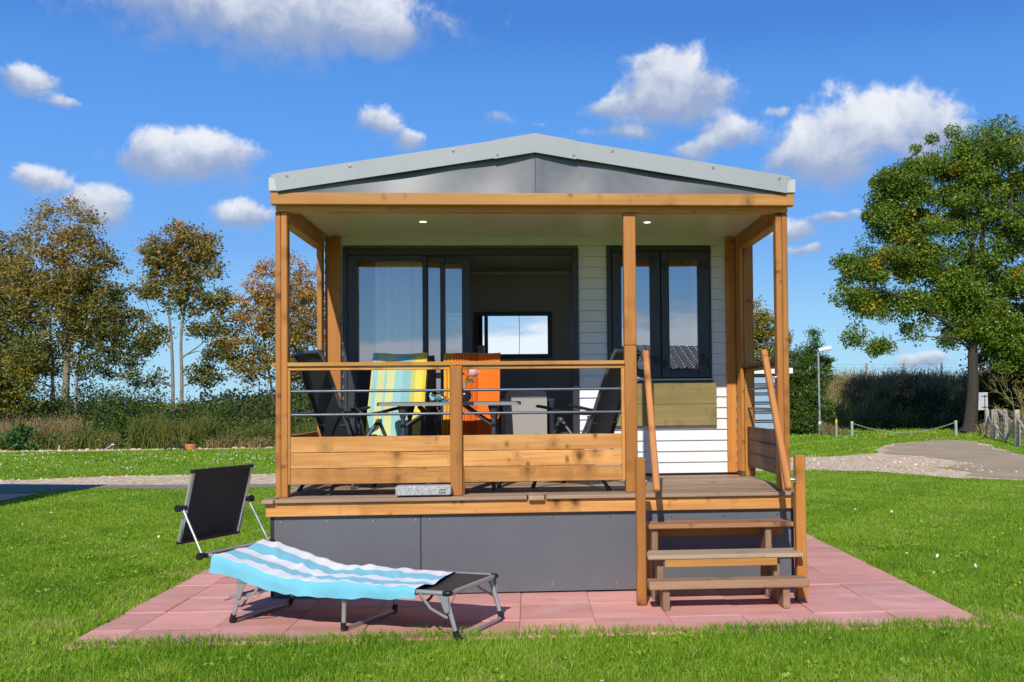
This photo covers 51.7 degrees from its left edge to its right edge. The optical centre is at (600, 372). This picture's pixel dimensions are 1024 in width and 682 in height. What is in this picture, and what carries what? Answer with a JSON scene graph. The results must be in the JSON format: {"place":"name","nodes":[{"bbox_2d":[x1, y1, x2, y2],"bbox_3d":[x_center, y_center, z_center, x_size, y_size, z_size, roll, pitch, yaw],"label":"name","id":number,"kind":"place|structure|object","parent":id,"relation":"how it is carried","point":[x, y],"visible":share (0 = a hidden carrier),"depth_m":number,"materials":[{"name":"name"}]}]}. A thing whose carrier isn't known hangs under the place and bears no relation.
{"place":"outdoors","nodes":[
{"label":"outdoors","id":0,"kind":"place"},
{"bbox_2d":[0,493,37,500],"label":"neighbour paving","id":1,"kind":"structure","parent":0,"point":[6,496],"depth_m":16.64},
{"bbox_2d":[0,448,271,452],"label":"gravel path","id":2,"kind":"structure","parent":0,"point":[126,450],"depth_m":32.42,"materials":[{"name":"beige gravel"}]},
{"bbox_2d":[185,444,195,449],"bbox_3d":[-12.563,2.296,32.205,0.320,0.170,0.320,0,-1,-4],"label":"pipe cap","id":3,"kind":"object","parent":2,"relation":"on","point":[190,446],"visible":0.94,"depth_m":32.08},
{"bbox_2d":[0,446,1017,480],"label":"path stones","id":4,"kind":"object","parent":2,"relation":"on","point":[87,449],"visible":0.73,"depth_m":23.26,"materials":[{"name":"beige stone"}]},
{"bbox_2d":[429,392,448,401],"bbox_3d":[-1.298,0.200,8.473,0.158,0.074,0.101,0,-1,-4],"label":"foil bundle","id":5,"kind":"object","parent":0,"point":[432,397],"visible":1,"depth_m":8.44,"materials":[{"name":"teal plastic"}]},
{"bbox_2d":[0,403,1023,681],"bbox_3d":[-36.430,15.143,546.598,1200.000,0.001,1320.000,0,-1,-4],"label":"ground","id":6,"kind":"structure","parent":0,"point":[520,655],"depth_m":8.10,"materials":[{"name":"green plant"}]},
{"bbox_2d":[0,358,46,420],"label":"young tree","id":7,"kind":"object","parent":6,"relation":"on","point":[11,394],"visible":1,"depth_m":34.30,"materials":[{"name":"green plant"}]},
{"bbox_2d":[0,229,61,421],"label":"autumn tree","id":8,"kind":"object","parent":6,"relation":"on","point":[18,324],"visible":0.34,"depth_m":37.05,"materials":[{"name":"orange plant"}]},
{"bbox_2d":[0,422,63,450],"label":"shrub","id":9,"kind":"object","parent":6,"relation":"on","point":[20,429],"visible":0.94,"depth_m":32.76,"materials":[{"name":"green plant"}]},
{"bbox_2d":[0,408,95,438],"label":"tall weeds","id":10,"kind":"object","parent":6,"relation":"on","point":[50,426],"visible":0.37,"depth_m":34.00,"materials":[{"name":"beige plant"}]},
{"bbox_2d":[0,426,126,450],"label":"tall weeds","id":11,"kind":"object","parent":6,"relation":"on","point":[36,443],"visible":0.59,"depth_m":32.95,"materials":[{"name":"brown plant"}]},
{"bbox_2d":[0,193,169,421],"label":"autumn tree","id":12,"kind":"object","parent":6,"relation":"on","point":[66,289],"visible":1,"depth_m":35.83,"materials":[{"name":"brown plant"}]},
{"bbox_2d":[0,484,299,491],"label":"asphalt strip","id":13,"kind":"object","parent":6,"relation":"on","point":[15,488],"visible":0.33,"depth_m":18.21,"materials":[{"name":"grey asphalt"}]},
{"bbox_2d":[2,387,310,419],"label":"hedgerow","id":14,"kind":"object","parent":6,"relation":"on","point":[215,400],"visible":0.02,"depth_m":96.66,"materials":[{"name":"green plant"}]},
{"bbox_2d":[0,342,315,445],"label":"undergrowth","id":15,"kind":"object","parent":6,"relation":"on","point":[129,406],"visible":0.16,"depth_m":35.82,"materials":[{"name":"green plant"}]},
{"bbox_2d":[0,409,316,437],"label":"undergrowth","id":16,"kind":"object","parent":6,"relation":"on","point":[191,421],"visible":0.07,"depth_m":34.97,"materials":[{"name":"green plant"}]},
{"bbox_2d":[33,428,301,450],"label":"weeds","id":17,"kind":"object","parent":6,"relation":"on","point":[97,445],"visible":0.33,"depth_m":33.04,"materials":[{"name":"green plant"}]},
{"bbox_2d":[121,407,225,448],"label":"tall weeds","id":18,"kind":"object","parent":6,"relation":"on","point":[142,444],"visible":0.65,"depth_m":33.13,"materials":[{"name":"green plant"}]},
{"bbox_2d":[51,428,295,449],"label":"weeds","id":19,"kind":"object","parent":6,"relation":"on","point":[116,442],"visible":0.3,"depth_m":33.17,"materials":[{"name":"green plant"}]},
{"bbox_2d":[164,441,185,450],"bbox_3d":[-12.939,2.235,31.973,0.647,0.306,0.127,0,-1,-4],"label":"cable tangle","id":20,"kind":"object","parent":6,"relation":"on","point":[181,446],"visible":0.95,"depth_m":31.93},
{"bbox_2d":[38,404,315,445],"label":"undergrowth","id":21,"kind":"object","parent":6,"relation":"on","point":[107,427],"visible":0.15,"depth_m":34.57,"materials":[{"name":"green plant"}]},
{"bbox_2d":[113,215,246,421],"bbox_3d":[-14.390,-1.468,36.249,4.354,7.933,2.154,0,-1,-4],"label":"autumn tree","id":22,"kind":"object","parent":6,"relation":"on","point":[197,249],"visible":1,"depth_m":36.06,"materials":[{"name":"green plant"}]},
{"bbox_2d":[203,432,296,447],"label":"tall weeds","id":23,"kind":"object","parent":6,"relation":"on","point":[238,445],"visible":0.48,"depth_m":33.06,"materials":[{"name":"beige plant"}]},
{"bbox_2d":[192,417,316,447],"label":"tall weeds","id":24,"kind":"object","parent":6,"relation":"on","point":[257,432],"visible":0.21,"depth_m":33.42,"materials":[{"name":"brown plant"}]},
{"bbox_2d":[211,249,324,413],"bbox_3d":[-11.099,-0.906,36.411,4.841,6.760,2.870,0,-1,-4],"label":"autumn tree","id":25,"kind":"object","parent":6,"relation":"on","point":[264,327],"visible":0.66,"depth_m":36.10,"materials":[{"name":"brown plant"}]},
{"bbox_2d":[0,448,976,680],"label":"daisies","id":26,"kind":"object","parent":6,"relation":"on","point":[937,555],"visible":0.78,"depth_m":25.25,"materials":[{"name":"white plant"}]},
{"bbox_2d":[0,517,1023,681],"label":"clover","id":27,"kind":"object","parent":6,"relation":"on","point":[447,678],"visible":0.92,"depth_m":7.47,"materials":[{"name":"green plant"}]},
{"bbox_2d":[443,496,666,635],"bbox_3d":[-0.739,1.770,11.975,5.600,0.001,10.960,0,-1,-4],"label":"paving bed","id":28,"kind":"object","parent":6,"relation":"on","point":[521,593],"depth_m":7.23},
{"bbox_2d":[753,295,793,362],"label":"autumn tree","id":29,"kind":"object","parent":6,"relation":"on","point":[762,319],"visible":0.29,"depth_m":42.37,"materials":[{"name":"green plant"}]},
{"bbox_2d":[754,368,793,428],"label":"shed","id":30,"kind":"structure","parent":6,"relation":"on","point":[763,419],"depth_m":29.38,"materials":[{"name":"white wood"}]},
{"bbox_2d":[769,326,837,433],"bbox_3d":[7.456,0.287,39.886,3.129,4.224,2.383,0,-1,-4],"label":"bush","id":31,"kind":"object","parent":6,"relation":"on","point":[804,418],"visible":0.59,"depth_m":39.51,"materials":[{"name":"green plant"}]},
{"bbox_2d":[817,346,831,434],"bbox_3d":[8.366,0.686,39.087,0.540,3.326,0.240,0,-1,-4],"label":"lamp post","id":32,"kind":"object","parent":6,"relation":"on","point":[827,348],"visible":0.98,"depth_m":39.05,"materials":[{"name":"grey metal"}]},
{"bbox_2d":[817,420,848,435],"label":"tall weeds","id":33,"kind":"object","parent":6,"relation":"on","point":[828,432],"visible":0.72,"depth_m":38.72,"materials":[{"name":"beige plant"}]},
{"bbox_2d":[835,419,836,436],"bbox_3d":[8.284,1.972,36.813,0.060,0.645,0.060,0,-1,-4],"label":"marker post","id":34,"kind":"object","parent":6,"relation":"on","point":[836,427],"visible":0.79,"depth_m":36.79,"materials":[{"name":"yellow paint"}]},
{"bbox_2d":[850,420,956,437],"bbox_3d":[10.617,1.987,36.693,3.718,0.565,0.089,-1,-1,0],"label":"chain barrier","id":35,"kind":"object","parent":6,"relation":"on","point":[954,422],"visible":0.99,"depth_m":36.68,"materials":[{"name":"metal"}]},
{"bbox_2d":[861,434,976,438],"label":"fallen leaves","id":36,"kind":"object","parent":6,"relation":"on","point":[915,436],"visible":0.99,"depth_m":35.85,"materials":[{"name":"brown plant"}]},
{"bbox_2d":[823,113,1023,432],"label":"oak tree","id":37,"kind":"object","parent":6,"relation":"on","point":[972,308],"visible":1,"depth_m":39.55,"materials":[{"name":"green plant"}]},
{"bbox_2d":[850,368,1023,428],"bbox_3d":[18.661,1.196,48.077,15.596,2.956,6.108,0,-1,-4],"label":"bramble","id":38,"kind":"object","parent":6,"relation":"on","point":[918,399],"visible":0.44,"depth_m":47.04,"materials":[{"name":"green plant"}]},
{"bbox_2d":[978,392,987,424],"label":"sign board","id":39,"kind":"object","parent":6,"relation":"on","point":[983,401],"visible":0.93,"depth_m":40.05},
{"bbox_2d":[948,307,1023,425],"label":"dark tree","id":40,"kind":"object","parent":6,"relation":"on","point":[997,398],"visible":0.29,"depth_m":43.28,"materials":[{"name":"green plant"}]},
{"bbox_2d":[973,418,1023,435],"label":"tall weeds","id":41,"kind":"object","parent":6,"relation":"on","point":[981,430],"visible":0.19,"depth_m":38.30,"materials":[{"name":"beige plant"}]},
{"bbox_2d":[984,361,1023,437],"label":"shrub","id":42,"kind":"object","parent":6,"relation":"on","point":[1019,398],"visible":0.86,"depth_m":34.20,"materials":[{"name":"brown plant"}]},
{"bbox_2d":[985,408,1023,445],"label":"fence","id":43,"kind":"object","parent":6,"relation":"on","point":[1016,423],"visible":0.98,"depth_m":32.08,"materials":[{"name":"grey wood"}]},
{"bbox_2d":[0,440,1023,492],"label":"gravel path","id":44,"kind":"structure","parent":0,"point":[858,462],"depth_m":20.72,"materials":[{"name":"beige gravel"}]},
{"bbox_2d":[0,0,1023,404],"label":"sky","id":45,"kind":"structure","parent":0,"point":[152,111],"materials":[{"name":"blue"}]},
{"bbox_2d":[60,534,990,649],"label":"paving","id":46,"kind":"structure","parent":0,"point":[844,586],"depth_m":7.27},
{"bbox_2d":[174,464,503,639],"bbox_3d":[-1.751,1.149,7.016,2.140,1.009,0.770,-1,-1,20],"label":"sun lounger","id":47,"kind":"object","parent":46,"relation":"on","point":[216,499],"visible":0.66,"depth_m":7.17,"materials":[{"name":"metal"}]},
{"bbox_2d":[209,539,453,599],"bbox_3d":[-1.778,1.308,6.997,1.633,0.253,0.712,-1,-1,20],"label":"bath towel","id":48,"kind":"object","parent":47,"relation":"on","point":[280,567],"visible":1,"depth_m":6.88,"materials":[{"name":"blue fabric"}]},
{"bbox_2d":[262,133,795,597],"bbox_3d":[-0.795,0.037,12.511,4.019,3.454,9.368,0,-1,-4],"label":"cabin","id":49,"kind":"object","parent":46,"relation":"on","point":[595,249],"visible":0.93,"depth_m":8.04,"materials":[{"name":"brown wood"}]},
{"bbox_2d":[291,350,400,495],"bbox_3d":[-2.008,0.399,8.421,0.785,1.126,0.599,1,-2,-41],"label":"garden chair","id":50,"kind":"object","parent":49,"relation":"on","point":[334,426],"visible":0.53,"depth_m":8.26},
{"bbox_2d":[350,357,428,488],"bbox_3d":[-1.760,0.409,8.943,0.599,1.126,0.785,-1,-1,-1],"label":"garden chair","id":51,"kind":"object","parent":49,"relation":"on","point":[359,427],"visible":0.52,"depth_m":8.80,"materials":[{"name":"black metal"}]},
{"bbox_2d":[366,352,427,435],"bbox_3d":[-1.762,0.186,9.051,0.505,0.736,0.639,-1,-1,-1],"label":"beach towel","id":52,"kind":"object","parent":51,"relation":"hanging from","point":[398,379],"visible":0.66,"depth_m":9.16,"materials":[{"name":"fabric"}]},
{"bbox_2d":[375,262,421,451],"bbox_3d":[-1.841,-0.074,9.761,0.485,1.980,0.064,0,-1,-4],"label":"curtain","id":53,"kind":"object","parent":49,"relation":"hanging from","point":[398,306],"visible":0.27,"depth_m":9.77,"materials":[{"name":"fabric"}]},
{"bbox_2d":[395,482,451,496],"bbox_3d":[-1.331,0.782,8.022,0.410,0.305,0.416,0,-1,-4],"label":"umbrella base","id":54,"kind":"object","parent":49,"relation":"on","point":[412,489],"visible":0.82,"depth_m":7.82,"materials":[{"name":"stone"}]},
{"bbox_2d":[377,401,520,489],"bbox_3d":[-1.213,0.594,8.584,1.132,0.706,0.620,0,-1,-4],"label":"garden table","id":55,"kind":"object","parent":49,"relation":"on","point":[409,407],"visible":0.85,"depth_m":8.33,"materials":[{"name":"black metal"}]},
{"bbox_2d":[463,381,471,400],"bbox_3d":[-1.103,0.156,8.562,0.110,0.165,0.110,0,-1,-4],"label":"vase","id":56,"kind":"object","parent":55,"relation":"on","point":[467,395],"visible":0.56,"depth_m":8.53,"materials":[{"name":"ceramic"}]},
{"bbox_2d":[463,369,478,382],"bbox_3d":[-1.075,0.061,8.541,0.168,0.212,0.134,-1,-2,32],"label":"rose","id":57,"kind":"object","parent":56,"relation":"on","point":[473,372],"visible":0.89,"depth_m":8.53,"materials":[{"name":"pink plant"}]},
{"bbox_2d":[445,313,461,349],"bbox_3d":[-1.353,-0.380,9.716,0.155,0.340,0.002,0,-1,-4],"label":"notice","id":58,"kind":"object","parent":49,"relation":"attached to","point":[453,331],"visible":1,"depth_m":9.72,"materials":[{"name":"white paper"}]},
{"bbox_2d":[343,248,579,449],"bbox_3d":[-1.269,-0.083,9.671,2.149,2.110,0.122,0,-1,-4],"label":"sliding door","id":59,"kind":"structure","parent":49,"relation":"in","point":[351,256],"depth_m":9.64,"materials":[{"name":"black metal"}]},
{"bbox_2d":[432,357,504,486],"bbox_3d":[-1.114,0.404,8.986,0.599,1.126,0.785,0,-1,-3],"label":"garden chair","id":60,"kind":"object","parent":49,"relation":"on","point":[438,425],"visible":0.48,"depth_m":8.84,"materials":[{"name":"black metal"}]},
{"bbox_2d":[442,353,500,434],"bbox_3d":[-1.122,0.184,9.095,0.506,0.730,0.632,0,-1,-3],"label":"beach towel","id":61,"kind":"object","parent":60,"relation":"on","point":[483,379],"visible":0.57,"depth_m":9.21,"materials":[{"name":"orange fabric"}]},
{"bbox_2d":[474,312,551,357],"bbox_3d":[-0.910,-0.390,10.979,0.810,0.485,0.024,0,-1,-4],"label":"window","id":62,"kind":"structure","parent":49,"relation":"attached to","point":[517,334],"depth_m":10.97,"materials":[{"name":"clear glass"}]},
{"bbox_2d":[505,391,547,465],"bbox_3d":[-0.701,0.567,9.997,0.400,0.775,0.470,0,-1,-4],"label":"dining chair","id":63,"kind":"object","parent":49,"relation":"on","point":[517,424],"visible":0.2,"depth_m":9.77,"materials":[{"name":"grey fabric"}]},
{"bbox_2d":[531,348,641,490],"bbox_3d":[-0.101,0.385,8.613,0.785,1.126,0.599,-1,-2,26],"label":"garden chair","id":64,"kind":"object","parent":49,"relation":"on","point":[600,423],"visible":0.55,"depth_m":8.44,"materials":[{"name":"black plastic"}]},
{"bbox_2d":[606,246,712,382],"bbox_3d":[0.550,-0.536,9.761,0.983,1.273,0.123,0,-1,-4],"label":"window","id":65,"kind":"structure","parent":49,"relation":"in","point":[658,257],"depth_m":9.73,"materials":[{"name":"black metal"}]},
{"bbox_2d":[691,260,697,368],"bbox_3d":[0.932,-0.486,9.947,0.120,1.160,0.020,0,-1,-4],"label":"curtain","id":66,"kind":"object","parent":49,"relation":"hanging from","point":[694,317],"visible":0.32,"depth_m":9.95,"materials":[{"name":"white fabric"}]},
{"bbox_2d":[635,349,808,610],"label":"porch steps","id":67,"kind":"structure","parent":46,"relation":"on","point":[770,582],"depth_m":7.50,"materials":[{"name":"brown wood"}]},
{"bbox_2d":[501,398,554,449],"bbox_3d":[-0.712,0.613,10.401,0.522,0.704,0.400,0,-1,-4],"label":"side table","id":68,"kind":"object","parent":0,"point":[551,416],"visible":0.35,"depth_m":10.22,"materials":[{"name":"grey metal"}]},
{"bbox_2d":[821,387,964,428],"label":"embankment","id":69,"kind":"structure","parent":0,"point":[850,409],"depth_m":47.85,"materials":[{"name":"green plant"}]},
{"bbox_2d":[830,363,958,378],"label":"wire fence","id":70,"kind":"object","parent":69,"relation":"on","point":[866,364],"visible":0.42,"depth_m":51.91,"materials":[{"name":"brown metal"}]},
{"bbox_2d":[792,368,1002,428],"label":"bank grass","id":71,"kind":"structure","parent":69,"relation":"on","point":[845,399],"depth_m":47.79,"materials":[{"name":"green plant"}]},
{"bbox_2d":[807,362,1001,391],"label":"bank grass","id":72,"kind":"structure","parent":0,"point":[894,375],"depth_m":49.95,"materials":[{"name":"plant"}]},
{"bbox_2d":[883,440,1023,478],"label":"track","id":73,"kind":"structure","parent":0,"point":[1006,463],"depth_m":25.17,"materials":[{"name":"beige gravel"}]}
]}

